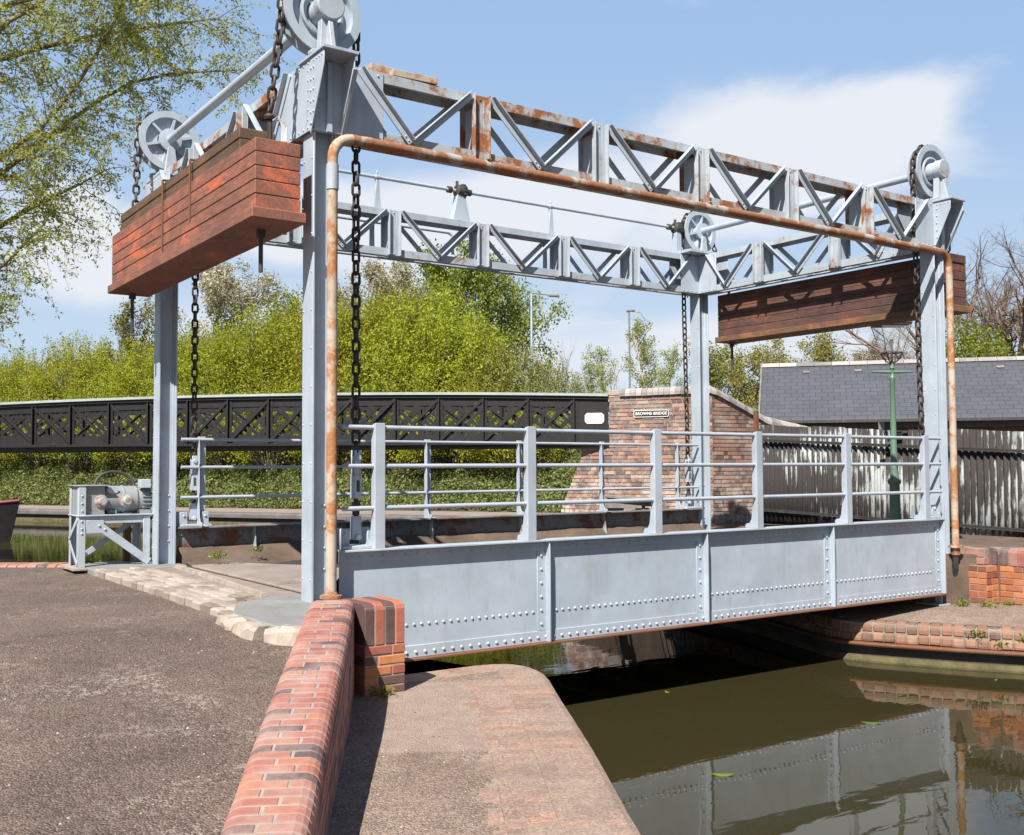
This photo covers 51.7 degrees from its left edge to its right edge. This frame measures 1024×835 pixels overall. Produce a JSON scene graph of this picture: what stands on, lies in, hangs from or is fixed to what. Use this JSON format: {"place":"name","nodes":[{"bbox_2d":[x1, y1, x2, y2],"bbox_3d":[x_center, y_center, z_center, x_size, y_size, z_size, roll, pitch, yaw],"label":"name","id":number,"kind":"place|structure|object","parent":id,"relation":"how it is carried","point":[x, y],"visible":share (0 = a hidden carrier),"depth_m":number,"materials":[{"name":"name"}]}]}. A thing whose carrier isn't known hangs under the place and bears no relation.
{"place":"outdoors","nodes":[
{"label":"outdoors","id":0,"kind":"place"},
{"bbox_2d":[0,562,68,567],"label":"quay wall","id":1,"kind":"structure","parent":0,"point":[32,564],"depth_m":11.97,"materials":[{"name":"red brick"}]},
{"bbox_2d":[123,523,130,561],"bbox_3d":[-4.374,1.580,11.993,0.070,0.900,0.080,2,-3,-35],"label":"rusty stake","id":2,"kind":"object","parent":1,"relation":"on","point":[127,537],"visible":0.16,"depth_m":11.97,"materials":[{"name":"metal"}]},
{"bbox_2d":[0,567,292,834],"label":"gravel ramp","id":3,"kind":"structure","parent":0,"point":[44,796],"depth_m":5.47,"materials":[{"name":"grey gravel"}]},
{"bbox_2d":[85,557,100,563],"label":"weed tuft","id":4,"kind":"object","parent":3,"relation":"on","point":[89,559],"visible":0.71,"depth_m":11.73,"materials":[{"name":"green plant"}]},
{"bbox_2d":[215,614,246,630],"bbox_3d":[-1.980,1.552,7.446,0.185,0.312,0.369,2,-3,-35],"label":"kerb stone","id":5,"kind":"object","parent":3,"relation":"on","point":[228,622],"visible":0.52,"depth_m":7.36,"materials":[{"name":"beige stone"}]},
{"bbox_2d":[232,621,268,640],"bbox_3d":[-1.767,1.540,7.156,0.178,0.306,0.303,2,-4,-42],"label":"kerb stone","id":6,"kind":"object","parent":3,"relation":"on","point":[251,630],"visible":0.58,"depth_m":7.07,"materials":[{"name":"beige stone"}]},
{"bbox_2d":[264,624,301,645],"bbox_3d":[-1.459,1.530,6.978,0.353,0.308,0.172,-1,-3,14],"label":"kerb stone","id":7,"kind":"object","parent":3,"relation":"on","point":[284,635],"visible":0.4,"depth_m":6.93,"materials":[{"name":"beige stone"}]},
{"bbox_2d":[221,596,404,834],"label":"parapet wall","id":8,"kind":"structure","parent":3,"relation":"on","point":[343,651],"depth_m":5.29,"materials":[{"name":"red brick"}]},
{"bbox_2d":[0,0,295,352],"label":"willow tree","id":9,"kind":"object","parent":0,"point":[133,31],"visible":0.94,"depth_m":13.83,"materials":[{"name":"green plant"}]},
{"bbox_2d":[96,567,253,616],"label":"sett paving","id":10,"kind":"structure","parent":0,"point":[210,598],"depth_m":9.19,"materials":[{"name":"beige stone"}]},
{"bbox_2d":[82,560,313,628],"bbox_3d":[-2.761,1.655,9.517,0.960,0.305,5.738,2,-3,-35],"label":"concrete pad","id":11,"kind":"object","parent":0,"point":[277,611],"visible":0.28,"depth_m":7.97,"materials":[{"name":"grey concrete"}]},
{"bbox_2d":[59,470,175,570],"bbox_3d":[-4.317,1.110,11.684,1.150,1.051,0.670,2,-3,-35],"label":"winch","id":12,"kind":"object","parent":11,"relation":"on","point":[94,508],"visible":1,"depth_m":11.49,"materials":[{"name":"grey paint"}]},
{"bbox_2d":[19,505,538,515],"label":"path","id":13,"kind":"structure","parent":0,"point":[300,511],"depth_m":41.28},
{"bbox_2d":[0,449,580,512],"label":"bank","id":14,"kind":"structure","parent":0,"point":[366,490],"depth_m":43.61,"materials":[{"name":"green plant"}]},
{"bbox_2d":[0,353,27,401],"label":"hawthorn bush","id":15,"kind":"object","parent":14,"relation":"on","point":[6,363],"visible":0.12,"depth_m":58.17,"materials":[{"name":"green plant"}]},
{"bbox_2d":[0,394,44,473],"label":"hawthorn shrub","id":16,"kind":"object","parent":14,"relation":"on","point":[4,461],"visible":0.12,"depth_m":53.28,"materials":[{"name":"green plant"}]},
{"bbox_2d":[0,345,71,424],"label":"hawthorn bush","id":17,"kind":"object","parent":14,"relation":"on","point":[3,383],"visible":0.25,"depth_m":57.55,"materials":[{"name":"green plant"}]},
{"bbox_2d":[0,390,78,469],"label":"hawthorn shrub","id":18,"kind":"object","parent":14,"relation":"on","point":[39,462],"visible":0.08,"depth_m":52.70,"materials":[{"name":"green plant"}]},
{"bbox_2d":[3,329,143,432],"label":"hawthorn bush","id":19,"kind":"object","parent":14,"relation":"on","point":[44,389],"visible":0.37,"depth_m":55.10,"materials":[{"name":"green plant"}]},
{"bbox_2d":[22,384,128,471],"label":"hawthorn shrub","id":20,"kind":"object","parent":14,"relation":"on","point":[75,460],"visible":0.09,"depth_m":51.12,"materials":[{"name":"green plant"}]},
{"bbox_2d":[59,334,153,430],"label":"hawthorn bush","id":21,"kind":"object","parent":14,"relation":"on","point":[99,363],"visible":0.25,"depth_m":54.58,"materials":[{"name":"green plant"}]},
{"bbox_2d":[104,296,154,385],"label":"olive tree","id":22,"kind":"object","parent":14,"relation":"on","point":[122,324],"visible":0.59,"depth_m":55.71,"materials":[{"name":"green plant"}]},
{"bbox_2d":[87,387,183,471],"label":"hawthorn shrub","id":23,"kind":"object","parent":14,"relation":"on","point":[118,457],"visible":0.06,"depth_m":50.07,"materials":[{"name":"green plant"}]},
{"bbox_2d":[99,328,234,423],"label":"hawthorn bush","id":24,"kind":"object","parent":14,"relation":"on","point":[138,368],"visible":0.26,"depth_m":52.67,"materials":[{"name":"green plant"}]},
{"bbox_2d":[115,379,232,470],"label":"hawthorn shrub","id":25,"kind":"object","parent":14,"relation":"on","point":[179,462],"visible":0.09,"depth_m":48.79,"materials":[{"name":"green plant"}]},
{"bbox_2d":[142,320,274,396],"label":"hawthorn bush","id":26,"kind":"object","parent":14,"relation":"on","point":[185,358],"visible":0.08,"depth_m":51.94,"materials":[{"name":"green plant"}]},
{"bbox_2d":[177,385,262,469],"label":"hawthorn shrub","id":27,"kind":"object","parent":14,"relation":"on","point":[220,459],"visible":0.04,"depth_m":47.90,"materials":[{"name":"green plant"}]},
{"bbox_2d":[178,255,282,348],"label":"blossom tree","id":28,"kind":"object","parent":14,"relation":"on","point":[215,283],"visible":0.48,"depth_m":57.18,"materials":[{"name":"white plant"}]},
{"bbox_2d":[178,297,301,430],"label":"hawthorn bush","id":29,"kind":"object","parent":14,"relation":"on","point":[221,365],"visible":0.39,"depth_m":50.11,"materials":[{"name":"green plant"}]},
{"bbox_2d":[208,371,301,472],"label":"hawthorn shrub","id":30,"kind":"object","parent":14,"relation":"on","point":[254,459],"visible":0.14,"depth_m":46.76,"materials":[{"name":"green plant"}]},
{"bbox_2d":[262,277,302,329],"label":"olive tree","id":31,"kind":"object","parent":14,"relation":"on","point":[275,298],"visible":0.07,"depth_m":58.17,"materials":[{"name":"green plant"}]},
{"bbox_2d":[0,449,581,511],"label":"ivy","id":32,"kind":"object","parent":14,"relation":"on","point":[7,484],"visible":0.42,"depth_m":45.09,"materials":[{"name":"green plant"}]},
{"bbox_2d":[227,284,369,419],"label":"hawthorn bush","id":33,"kind":"object","parent":14,"relation":"on","point":[272,314],"visible":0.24,"depth_m":49.24,"materials":[{"name":"green plant"}]},
{"bbox_2d":[253,373,361,464],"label":"hawthorn shrub","id":34,"kind":"object","parent":14,"relation":"on","point":[282,419],"visible":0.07,"depth_m":45.88,"materials":[{"name":"green plant"}]},
{"bbox_2d":[256,279,414,432],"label":"hawthorn bush","id":35,"kind":"object","parent":14,"relation":"on","point":[296,340],"visible":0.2,"depth_m":47.67,"materials":[{"name":"green plant"}]},
{"bbox_2d":[288,371,416,472],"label":"hawthorn shrub","id":36,"kind":"object","parent":14,"relation":"on","point":[341,460],"visible":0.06,"depth_m":44.87,"materials":[{"name":"green plant"}]},
{"bbox_2d":[293,280,467,392],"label":"hawthorn bush","id":37,"kind":"object","parent":14,"relation":"on","point":[370,303],"visible":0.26,"depth_m":47.16,"materials":[{"name":"green plant"}]},
{"bbox_2d":[337,257,454,367],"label":"blossom tree","id":38,"kind":"object","parent":14,"relation":"on","point":[379,277],"visible":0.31,"depth_m":51.14,"materials":[{"name":"white plant"}]},
{"bbox_2d":[343,366,453,470],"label":"hawthorn shrub","id":39,"kind":"object","parent":14,"relation":"on","point":[387,459],"visible":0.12,"depth_m":43.96,"materials":[{"name":"green plant"}]},
{"bbox_2d":[337,273,518,391],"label":"hawthorn bush","id":40,"kind":"object","parent":14,"relation":"on","point":[471,344],"visible":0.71,"depth_m":45.84,"materials":[{"name":"green plant"}]},
{"bbox_2d":[385,373,482,474],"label":"hawthorn shrub","id":41,"kind":"object","parent":14,"relation":"on","point":[458,460],"visible":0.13,"depth_m":42.85,"materials":[{"name":"green plant"}]},
{"bbox_2d":[428,334,522,391],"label":"olive bush","id":42,"kind":"object","parent":14,"relation":"on","point":[467,362],"visible":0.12,"depth_m":47.13,"materials":[{"name":"green plant"}]},
{"bbox_2d":[390,236,577,390],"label":"sycamore tree","id":43,"kind":"object","parent":14,"relation":"on","point":[473,282],"visible":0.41,"depth_m":56.77,"materials":[{"name":"green plant"}]},
{"bbox_2d":[431,373,538,470],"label":"hawthorn shrub","id":44,"kind":"object","parent":14,"relation":"on","point":[462,388],"visible":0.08,"depth_m":42.75,"materials":[{"name":"green plant"}]},
{"bbox_2d":[456,339,561,420],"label":"olive bush","id":45,"kind":"object","parent":14,"relation":"on","point":[530,369],"visible":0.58,"depth_m":45.29,"materials":[{"name":"green plant"}]},
{"bbox_2d":[463,385,575,473],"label":"hawthorn shrub","id":46,"kind":"object","parent":14,"relation":"on","point":[511,459],"visible":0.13,"depth_m":41.50,"materials":[{"name":"green plant"}]},
{"bbox_2d":[530,293,558,392],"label":"lamp column","id":47,"kind":"structure","parent":14,"relation":"on","point":[531,319],"depth_m":49.11,"materials":[{"name":"grey metal"}]},
{"bbox_2d":[512,355,587,428],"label":"olive bush","id":48,"kind":"object","parent":14,"relation":"on","point":[557,373],"visible":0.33,"depth_m":47.83,"materials":[{"name":"green plant"}]},
{"bbox_2d":[552,341,577,427],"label":"bare sapling","id":49,"kind":"object","parent":14,"relation":"on","point":[566,363],"visible":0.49,"depth_m":55.97,"materials":[{"name":"plant"}]},
{"bbox_2d":[570,358,603,427],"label":"birch tree","id":50,"kind":"object","parent":14,"relation":"on","point":[590,371],"visible":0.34,"depth_m":54.85,"materials":[{"name":"green plant"}]},
{"bbox_2d":[576,341,617,419],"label":"birch tree","id":51,"kind":"object","parent":14,"relation":"on","point":[602,354],"visible":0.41,"depth_m":58.04,"materials":[{"name":"green plant"}]},
{"bbox_2d":[603,359,619,393],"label":"bare sapling","id":52,"kind":"object","parent":14,"relation":"on","point":[613,379],"visible":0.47,"depth_m":55.90,"materials":[{"name":"plant"}]},
{"bbox_2d":[626,309,644,387],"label":"lamp column","id":53,"kind":"structure","parent":14,"relation":"on","point":[630,310],"depth_m":64.12,"materials":[{"name":"grey metal"}]},
{"bbox_2d":[618,313,678,387],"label":"birch tree","id":54,"kind":"object","parent":14,"relation":"on","point":[646,359],"visible":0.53,"depth_m":60.06,"materials":[{"name":"green plant"}]},
{"bbox_2d":[646,339,686,387],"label":"birch tree","id":55,"kind":"object","parent":14,"relation":"on","point":[670,375],"visible":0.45,"depth_m":57.81,"materials":[{"name":"green plant"}]},
{"bbox_2d":[688,350,726,393],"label":"olive tree","id":56,"kind":"object","parent":14,"relation":"on","point":[718,385],"visible":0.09,"depth_m":53.62,"materials":[{"name":"green plant"}]},
{"bbox_2d":[681,337,792,406],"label":"olive tree","id":57,"kind":"object","parent":14,"relation":"on","point":[727,371],"visible":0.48,"depth_m":51.38,"materials":[{"name":"green plant"}]},
{"bbox_2d":[718,338,812,408],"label":"olive tree","id":58,"kind":"object","parent":14,"relation":"on","point":[755,355],"visible":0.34,"depth_m":50.01,"materials":[{"name":"green plant"}]},
{"bbox_2d":[757,332,856,367],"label":"olive tree","id":59,"kind":"object","parent":14,"relation":"on","point":[826,350],"visible":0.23,"depth_m":53.94,"materials":[{"name":"green plant"}]},
{"bbox_2d":[833,337,879,361],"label":"blossom tree","id":60,"kind":"object","parent":14,"relation":"on","point":[858,356],"visible":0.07,"depth_m":55.77,"materials":[{"name":"white plant"}]},
{"bbox_2d":[327,659,563,834],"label":"towpath","id":61,"kind":"structure","parent":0,"point":[363,732],"depth_m":5.88,"materials":[{"name":"beige concrete"}]},
{"bbox_2d":[0,572,543,834],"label":"gravel","id":62,"kind":"structure","parent":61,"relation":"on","point":[70,818],"depth_m":5.52,"materials":[{"name":"grey gravel"}]},
{"bbox_2d":[370,684,397,697],"bbox_3d":[-0.940,1.974,7.638,0.274,0.112,0.223,2,-3,-35],"label":"weed tuft","id":63,"kind":"object","parent":61,"relation":"on","point":[383,693],"visible":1,"depth_m":7.65,"materials":[{"name":"green plant"}]},
{"bbox_2d":[404,664,640,834],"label":"quay edging","id":64,"kind":"object","parent":61,"relation":"on","point":[574,782],"visible":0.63,"depth_m":5.89,"materials":[{"name":"concrete"}]},
{"bbox_2d":[0,521,1023,834],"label":"water","id":65,"kind":"structure","parent":0,"point":[786,737],"depth_m":8.86,"materials":[{"name":"green liquid"}]},
{"bbox_2d":[0,497,21,542],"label":"narrowboat","id":66,"kind":"object","parent":65,"relation":"on","point":[8,511],"visible":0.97,"depth_m":31.95},
{"bbox_2d":[156,567,300,604],"bbox_3d":[-3.044,2.486,9.935,0.910,1.888,4.740,2,-3,-35],"label":"bridge seat","id":67,"kind":"object","parent":65,"relation":"in","point":[271,591],"depth_m":9.65,"materials":[{"name":"concrete"}]},
{"bbox_2d":[174,564,266,596],"bbox_3d":[-2.813,1.530,10.009,0.074,0.042,3.049,1,-3,-31],"label":"approach joint","id":68,"kind":"object","parent":67,"relation":"on","point":[243,588],"visible":0.93,"depth_m":9.71,"materials":[{"name":"stone"}]},
{"bbox_2d":[711,773,732,775],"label":"floating leaf","id":69,"kind":"object","parent":65,"relation":"on","point":[716,774],"visible":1,"depth_m":7.58,"materials":[{"name":"green plant"}]},
{"bbox_2d":[862,722,880,723],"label":"floating leaf","id":70,"kind":"object","parent":65,"relation":"on","point":[871,722],"visible":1,"depth_m":9.09,"materials":[{"name":"green plant"}]},
{"bbox_2d":[0,0,1023,428],"label":"sky","id":71,"kind":"structure","parent":0,"point":[844,90],"materials":[{"name":"blue"}]},
{"bbox_2d":[711,522,1023,627],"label":"ground","id":72,"kind":"structure","parent":0,"point":[957,586],"depth_m":12.89,"materials":[{"name":"soil"}]},
{"bbox_2d":[598,494,650,510],"bbox_3d":[2.100,1.664,18.910,1.050,0.599,0.480,-1,-3,17],"label":"timber pile","id":73,"kind":"object","parent":72,"relation":"on","point":[623,506],"visible":0.37,"depth_m":18.77,"materials":[{"name":"beige wood"}]},
{"bbox_2d":[561,385,806,523],"bbox_3d":[3.757,1.395,21.656,4.818,3.897,3.063,-2,-3,29],"label":"bridge abutment","id":74,"kind":"object","parent":72,"relation":"on","point":[729,414],"visible":0.33,"depth_m":20.54,"materials":[{"name":"brick"}]},
{"bbox_2d":[0,392,608,452],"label":"footbridge","id":75,"kind":"object","parent":74,"relation":"on","point":[14,416],"visible":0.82,"depth_m":22.48,"materials":[{"name":"black metal"}]},
{"bbox_2d":[585,413,603,423],"bbox_3d":[1.643,0.017,21.064,0.385,0.215,0.012,-1,-3,11],"label":"blank notice","id":76,"kind":"object","parent":75,"relation":"attached to","point":[594,418],"visible":1,"depth_m":21.06,"materials":[{"name":"white paint"}]},
{"bbox_2d":[634,409,668,417],"bbox_3d":[2.714,-0.077,20.607,0.720,0.140,0.021,-2,-3,27],"label":"name sign","id":77,"kind":"object","parent":74,"relation":"attached to","point":[651,413],"visible":1,"depth_m":20.60,"materials":[{"name":"white metal"}]},
{"bbox_2d":[753,411,1023,537],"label":"corrugated fence","id":78,"kind":"object","parent":72,"relation":"on","point":[990,465],"visible":0.6,"depth_m":17.85,"materials":[{"name":"metal"}]},
{"bbox_2d":[758,356,1023,431],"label":"shed","id":79,"kind":"structure","parent":72,"relation":"on","point":[989,394],"depth_m":26.42,"materials":[{"name":"tile"}]},
{"bbox_2d":[871,321,912,519],"bbox_3d":[6.019,0.017,16.677,0.638,3.685,0.510,0,-3,0],"label":"street lamp","id":80,"kind":"object","parent":72,"relation":"on","point":[894,481],"visible":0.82,"depth_m":16.63,"materials":[{"name":"green metal"}]},
{"bbox_2d":[864,328,945,359],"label":"bare tree","id":81,"kind":"object","parent":72,"relation":"on","point":[901,348],"visible":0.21,"depth_m":60.04,"materials":[{"name":"brown plant"}]},
{"bbox_2d":[812,221,1023,360],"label":"bare tree","id":82,"kind":"object","parent":72,"relation":"on","point":[907,327],"visible":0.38,"depth_m":40.86,"materials":[{"name":"brown plant"}]},
{"bbox_2d":[915,314,1022,357],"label":"bright shrub","id":83,"kind":"object","parent":72,"relation":"on","point":[964,342],"visible":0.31,"depth_m":32.59,"materials":[{"name":"green plant"}]},
{"bbox_2d":[946,220,1023,356],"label":"bare tree","id":84,"kind":"object","parent":72,"relation":"on","point":[1003,321],"visible":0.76,"depth_m":36.38,"materials":[{"name":"brown plant"}]},
{"bbox_2d":[718,602,1023,673],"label":"quay","id":85,"kind":"structure","parent":0,"point":[935,637],"depth_m":11.94,"materials":[{"name":"brick"}]},
{"bbox_2d":[135,0,965,605],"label":"lift gantry","id":86,"kind":"object","parent":85,"relation":"on","point":[327,94],"visible":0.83,"depth_m":11.65,"materials":[{"name":"grey metal"}]},
{"bbox_2d":[131,110,198,519],"bbox_3d":[-3.833,-1.160,11.666,0.820,4.601,0.282,2,-3,-35],"label":"lifting chain","id":87,"kind":"object","parent":86,"relation":"hanging from","point":[193,489],"visible":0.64,"depth_m":11.85,"materials":[{"name":"metal"}]},
{"bbox_2d":[108,127,305,332],"bbox_3d":[-2.971,-1.621,9.776,0.440,1.256,4.220,2,-3,-35],"label":"counterweight","id":88,"kind":"object","parent":87,"relation":"hanging from","point":[236,192],"visible":1,"depth_m":8.93,"materials":[{"name":"wood"}]},
{"bbox_2d":[263,0,361,539],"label":"lifting chain","id":89,"kind":"object","parent":86,"relation":"hanging from","point":[355,483],"visible":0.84,"depth_m":8.54,"materials":[{"name":"metal"}]},
{"bbox_2d":[273,116,286,141],"bbox_3d":[-1.814,-2.256,8.258,0.114,0.194,0.036,1,-3,-20],"label":"tie cord","id":90,"kind":"object","parent":89,"relation":"attached to","point":[280,121],"visible":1,"depth_m":8.27,"materials":[{"name":"white paint"}]},
{"bbox_2d":[176,423,946,661],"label":"lift deck","id":91,"kind":"structure","parent":89,"relation":"hanging from","point":[467,585],"depth_m":10.49,"materials":[{"name":"grey paint"}]},
{"bbox_2d":[208,550,227,559],"bbox_3d":[-3.116,1.454,11.219,0.221,0.111,0.255,-1,-3,9],"label":"weed tuft","id":92,"kind":"object","parent":91,"relation":"on","point":[216,556],"visible":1,"depth_m":11.20,"materials":[{"name":"green plant"}]},
{"bbox_2d":[246,544,268,551],"bbox_3d":[-2.821,1.453,11.776,0.210,0.102,0.226,-3,-4,42],"label":"weed tuft","id":93,"kind":"object","parent":91,"relation":"on","point":[259,549],"visible":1,"depth_m":11.77,"materials":[{"name":"green plant"}]},
{"bbox_2d":[320,134,962,599],"bbox_3d":[1.993,-0.157,10.562,8.451,4.130,0.212,2,-3,-35],"label":"rusty pipe","id":94,"kind":"object","parent":86,"relation":"attached to","point":[332,170],"visible":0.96,"depth_m":9.01,"materials":[{"name":"metal"}]},
{"bbox_2d":[681,211,729,503],"bbox_3d":[2.995,-0.965,16.472,0.833,4.597,0.371,0,-3,-10],"label":"lifting chain","id":95,"kind":"object","parent":86,"relation":"hanging from","point":[688,474],"visible":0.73,"depth_m":16.25,"materials":[{"name":"metal"}]},
{"bbox_2d":[715,253,970,369],"bbox_3d":[4.466,-1.390,14.857,0.420,1.152,4.030,2,-3,-35],"label":"counterweight","id":96,"kind":"object","parent":95,"relation":"hanging from","point":[874,296],"visible":0.79,"depth_m":14.67,"materials":[{"name":"wood"}]},
{"bbox_2d":[909,144,950,501],"bbox_3d":[5.246,-1.132,13.139,0.766,4.601,0.122,2,-3,-35],"label":"lifting chain","id":97,"kind":"object","parent":86,"relation":"hanging from","point":[915,269],"visible":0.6,"depth_m":12.96,"materials":[{"name":"metal"}]},
{"bbox_2d":[954,596,971,605],"bbox_3d":[5.410,2.211,12.717,0.242,0.118,0.193,1,-3,-16],"label":"weed tuft","id":98,"kind":"object","parent":85,"relation":"on","point":[960,604],"visible":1,"depth_m":12.68,"materials":[{"name":"green plant"}]},
{"bbox_2d":[964,629,985,636],"bbox_3d":[5.045,2.335,11.494,0.212,0.096,0.252,2,-3,-35],"label":"weed tuft","id":99,"kind":"object","parent":85,"relation":"on","point":[974,632],"visible":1,"depth_m":11.44,"materials":[{"name":"green plant"}]},
{"bbox_2d":[976,599,997,607],"bbox_3d":[5.657,2.199,12.532,0.231,0.123,0.345,-1,-3,10],"label":"weed tuft","id":100,"kind":"object","parent":85,"relation":"on","point":[988,605],"visible":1,"depth_m":12.55,"materials":[{"name":"green plant"}]},
{"bbox_2d":[960,546,1023,605],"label":"quay wall end","id":101,"kind":"structure","parent":85,"relation":"on","point":[983,576],"depth_m":12.72,"materials":[{"name":"orange brick"}]},
{"bbox_2d":[989,638,1007,647],"bbox_3d":[5.276,2.424,11.387,0.242,0.103,0.178,0,-3,-12],"label":"weed tuft","id":102,"kind":"object","parent":85,"relation":"on","point":[999,643],"visible":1,"depth_m":11.35,"materials":[{"name":"green plant"}]},
{"bbox_2d":[998,598,1014,605],"bbox_3d":[5.928,2.211,12.642,0.238,0.103,0.220,2,-3,-35],"label":"weed tuft","id":103,"kind":"object","parent":85,"relation":"on","point":[1009,601],"visible":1,"depth_m":12.62,"materials":[{"name":"green plant"}]},
{"label":"canal bed","id":104,"kind":"structure","parent":0,"visible":0},
{"bbox_2d":[15,508,457,524],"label":"coping","id":105,"kind":"object","parent":104,"relation":"on","point":[62,515],"visible":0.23,"depth_m":40.34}
]}

